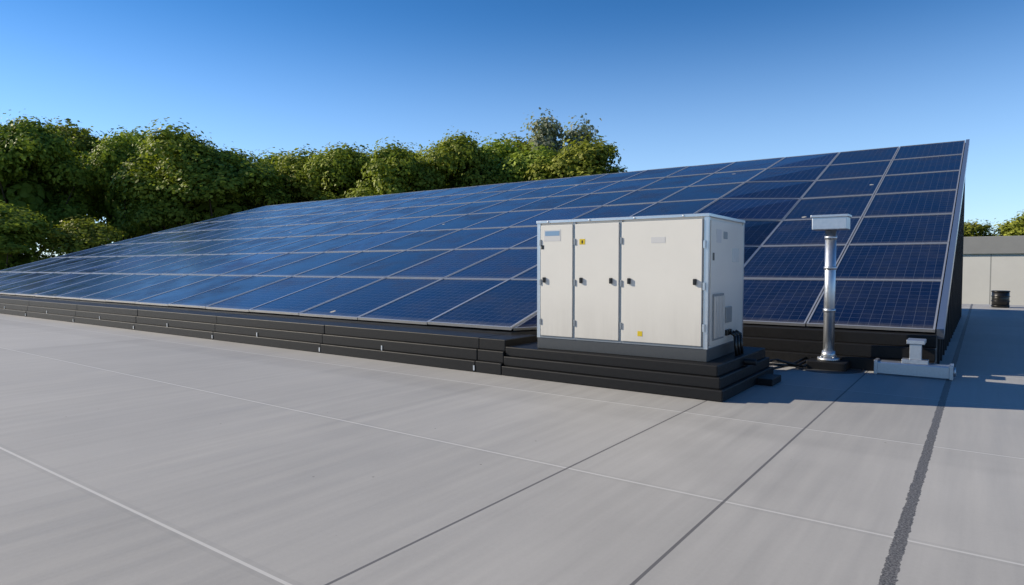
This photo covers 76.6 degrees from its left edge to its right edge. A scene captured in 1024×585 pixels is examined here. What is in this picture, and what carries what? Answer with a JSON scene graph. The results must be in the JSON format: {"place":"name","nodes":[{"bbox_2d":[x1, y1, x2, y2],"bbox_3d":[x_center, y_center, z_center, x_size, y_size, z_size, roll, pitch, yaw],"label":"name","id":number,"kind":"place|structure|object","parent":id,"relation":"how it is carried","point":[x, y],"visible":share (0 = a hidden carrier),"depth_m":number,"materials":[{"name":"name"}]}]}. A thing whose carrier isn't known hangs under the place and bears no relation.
{"place":"outdoors","nodes":[
{"label":"outdoors","id":0,"kind":"place"},
{"bbox_2d":[0,304,1023,584],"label":"roof slab","id":1,"kind":"structure","parent":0,"point":[138,458],"depth_m":5.38,"materials":[{"name":"grey concrete"}]},
{"bbox_2d":[0,295,780,401],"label":"base plinth","id":2,"kind":"structure","parent":1,"relation":"on","point":[724,378],"depth_m":11.00,"materials":[{"name":"metal"}]},
{"bbox_2d":[536,213,744,361],"bbox_3d":[1.960,-0.116,9.901,2.734,1.955,1.830,2,3,36],"label":"switch cabinet","id":3,"kind":"object","parent":2,"relation":"on","point":[664,286],"visible":0.98,"depth_m":9.10,"materials":[{"name":"white metal"}]},
{"bbox_2d":[729,330,816,369],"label":"cabinet conduits","id":4,"kind":"object","parent":1,"relation":"on","point":[738,341],"visible":0.48,"depth_m":10.40,"materials":[{"name":"black"}]},
{"bbox_2d":[806,214,851,371],"bbox_3d":[5.260,-0.003,10.736,0.600,2.545,0.440,2,3,36],"label":"steel post with box","id":5,"kind":"object","parent":1,"relation":"on","point":[830,225],"visible":1,"depth_m":10.65,"materials":[{"name":"silver metal"}]},
{"bbox_2d":[795,364,863,373],"bbox_3d":[5.260,1.261,10.786,1.040,0.006,1.040,2,3,36],"label":"post sealant patch","id":6,"kind":"object","parent":1,"relation":"on","point":[850,371],"visible":0.54,"depth_m":10.51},
{"bbox_2d":[742,325,936,370],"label":"base wall","id":7,"kind":"structure","parent":1,"relation":"on","point":[863,350],"depth_m":11.05,"materials":[{"name":"black metal"}]},
{"bbox_2d":[0,141,964,354],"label":"solar array","id":8,"kind":"object","parent":7,"relation":"on","point":[906,304],"depth_m":19.11,"materials":[{"name":"blue glass"}]},
{"bbox_2d":[0,140,964,331],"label":"solar panel frames","id":9,"kind":"structure","parent":8,"relation":"attached to","point":[514,327],"depth_m":19.66,"materials":[{"name":"silver metal"}]},
{"bbox_2d":[937,139,969,338],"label":"panel frame edge","id":10,"kind":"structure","parent":8,"relation":"attached to","point":[942,319],"depth_m":13.14,"materials":[{"name":"silver metal"}]},
{"bbox_2d":[874,338,955,380],"bbox_3d":[6.293,1.014,10.131,1.070,0.560,0.450,2,3,36],"label":"pipe fitting","id":11,"kind":"object","parent":1,"relation":"on","point":[914,364],"visible":1,"depth_m":9.99,"materials":[{"name":"metal"}]},
{"bbox_2d":[991,290,1009,307],"bbox_3d":[20.264,0.271,26.903,0.640,0.700,0.640,2,3,36],"label":"roof drum","id":12,"kind":"object","parent":1,"relation":"on","point":[1000,299],"visible":0.99,"depth_m":26.68,"materials":[{"name":"black metal"}]},
{"bbox_2d":[0,0,1023,257],"label":"sky","id":13,"kind":"structure","parent":0,"point":[674,83],"materials":[{"name":"blue"}]},
{"bbox_2d":[937,183,964,363],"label":"wall ribs","id":14,"kind":"object","parent":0,"point":[954,313],"visible":0.53,"depth_m":17.43,"materials":[{"name":"black metal"}]},
{"bbox_2d":[962,236,1023,304],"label":"neighbour building","id":15,"kind":"structure","parent":0,"point":[990,263],"depth_m":44.19,"materials":[{"name":"white paint"}]},
{"label":"ground","id":16,"kind":"structure","parent":0,"visible":0},
{"bbox_2d":[0,199,61,269],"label":"tree","id":17,"kind":"object","parent":16,"relation":"on","point":[24,225],"depth_m":66.62,"materials":[{"name":"green plant"}]},
{"bbox_2d":[0,109,109,256],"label":"tree","id":18,"kind":"object","parent":16,"relation":"on","point":[44,153],"depth_m":84.39,"materials":[{"name":"green plant"}]},
{"bbox_2d":[35,116,109,230],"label":"tree","id":19,"kind":"object","parent":16,"relation":"on","point":[82,137],"depth_m":99.88,"materials":[{"name":"green plant"}]},
{"bbox_2d":[32,215,131,258],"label":"bush","id":20,"kind":"object","parent":16,"relation":"on","point":[78,236],"depth_m":68.71,"materials":[{"name":"green plant"}]},
{"bbox_2d":[76,125,153,241],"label":"tree","id":21,"kind":"object","parent":16,"relation":"on","point":[110,156],"depth_m":91.45,"materials":[{"name":"green plant"}]},
{"bbox_2d":[73,126,157,235],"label":"tree","id":22,"kind":"object","parent":16,"relation":"on","point":[99,209],"depth_m":99.56,"materials":[{"name":"green plant"}]},
{"bbox_2d":[108,133,177,224],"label":"tree","id":23,"kind":"object","parent":16,"relation":"on","point":[135,207],"visible":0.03,"depth_m":91.39,"materials":[{"name":"green plant"}]},
{"bbox_2d":[110,117,258,236],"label":"tree","id":24,"kind":"object","parent":16,"relation":"on","point":[170,145],"depth_m":82.58,"materials":[{"name":"green plant"}]},
{"bbox_2d":[127,141,309,230],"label":"tree","id":25,"kind":"object","parent":16,"relation":"on","point":[226,174],"depth_m":83.60,"materials":[{"name":"green plant"}]},
{"bbox_2d":[250,147,287,167],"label":"tree","id":26,"kind":"object","parent":16,"relation":"on","point":[267,159],"visible":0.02,"depth_m":108.46,"materials":[{"name":"green plant"}]},
{"bbox_2d":[248,144,356,209],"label":"tree","id":27,"kind":"object","parent":16,"relation":"on","point":[291,169],"visible":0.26,"depth_m":92.08,"materials":[{"name":"green plant"}]},
{"bbox_2d":[294,141,384,201],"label":"tree","id":28,"kind":"object","parent":16,"relation":"on","point":[341,168],"depth_m":89.79,"materials":[{"name":"green plant"}]},
{"bbox_2d":[308,141,370,160],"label":"tree","id":29,"kind":"object","parent":16,"relation":"on","point":[343,148],"visible":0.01,"depth_m":108.14,"materials":[{"name":"green plant"}]},
{"bbox_2d":[344,137,448,197],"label":"tree","id":30,"kind":"object","parent":16,"relation":"on","point":[405,171],"depth_m":82.68,"materials":[{"name":"green plant"}]},
{"bbox_2d":[377,142,426,158],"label":"tree","id":31,"kind":"object","parent":16,"relation":"on","point":[413,153],"visible":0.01,"depth_m":105.97,"materials":[{"name":"green plant"}]},
{"bbox_2d":[415,129,505,189],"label":"tree","id":32,"kind":"object","parent":16,"relation":"on","point":[462,161],"depth_m":86.53,"materials":[{"name":"green plant"}]},
{"bbox_2d":[453,133,526,186],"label":"tree","id":33,"kind":"object","parent":16,"relation":"on","point":[499,148],"visible":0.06,"depth_m":94.71,"materials":[{"name":"green plant"}]},
{"bbox_2d":[498,131,533,162],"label":"tree","id":34,"kind":"object","parent":16,"relation":"on","point":[518,140],"depth_m":100.80,"materials":[{"name":"green plant"}]},
{"bbox_2d":[514,107,567,154],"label":"tall tree","id":35,"kind":"object","parent":16,"relation":"on","point":[546,133],"visible":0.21,"depth_m":97.49,"materials":[{"name":"green plant"}]},
{"bbox_2d":[486,142,598,184],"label":"tree","id":36,"kind":"object","parent":16,"relation":"on","point":[512,169],"visible":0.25,"depth_m":85.22,"materials":[{"name":"green plant"}]},
{"bbox_2d":[523,134,627,180],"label":"tree","id":37,"kind":"object","parent":16,"relation":"on","point":[587,158],"visible":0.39,"depth_m":81.55,"materials":[{"name":"green plant"}]},
{"bbox_2d":[560,113,606,169],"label":"tall tree","id":38,"kind":"object","parent":16,"relation":"on","point":[583,131],"visible":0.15,"depth_m":100.32,"materials":[{"name":"green plant"}]},
{"bbox_2d":[964,219,994,236],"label":"tree","id":39,"kind":"object","parent":16,"relation":"on","point":[972,228],"visible":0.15,"depth_m":97.64,"materials":[{"name":"green plant"}]},
{"bbox_2d":[986,211,1023,235],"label":"tree","id":40,"kind":"object","parent":16,"relation":"on","point":[1013,228],"visible":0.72,"depth_m":95.82,"materials":[{"name":"green plant"}]}
]}

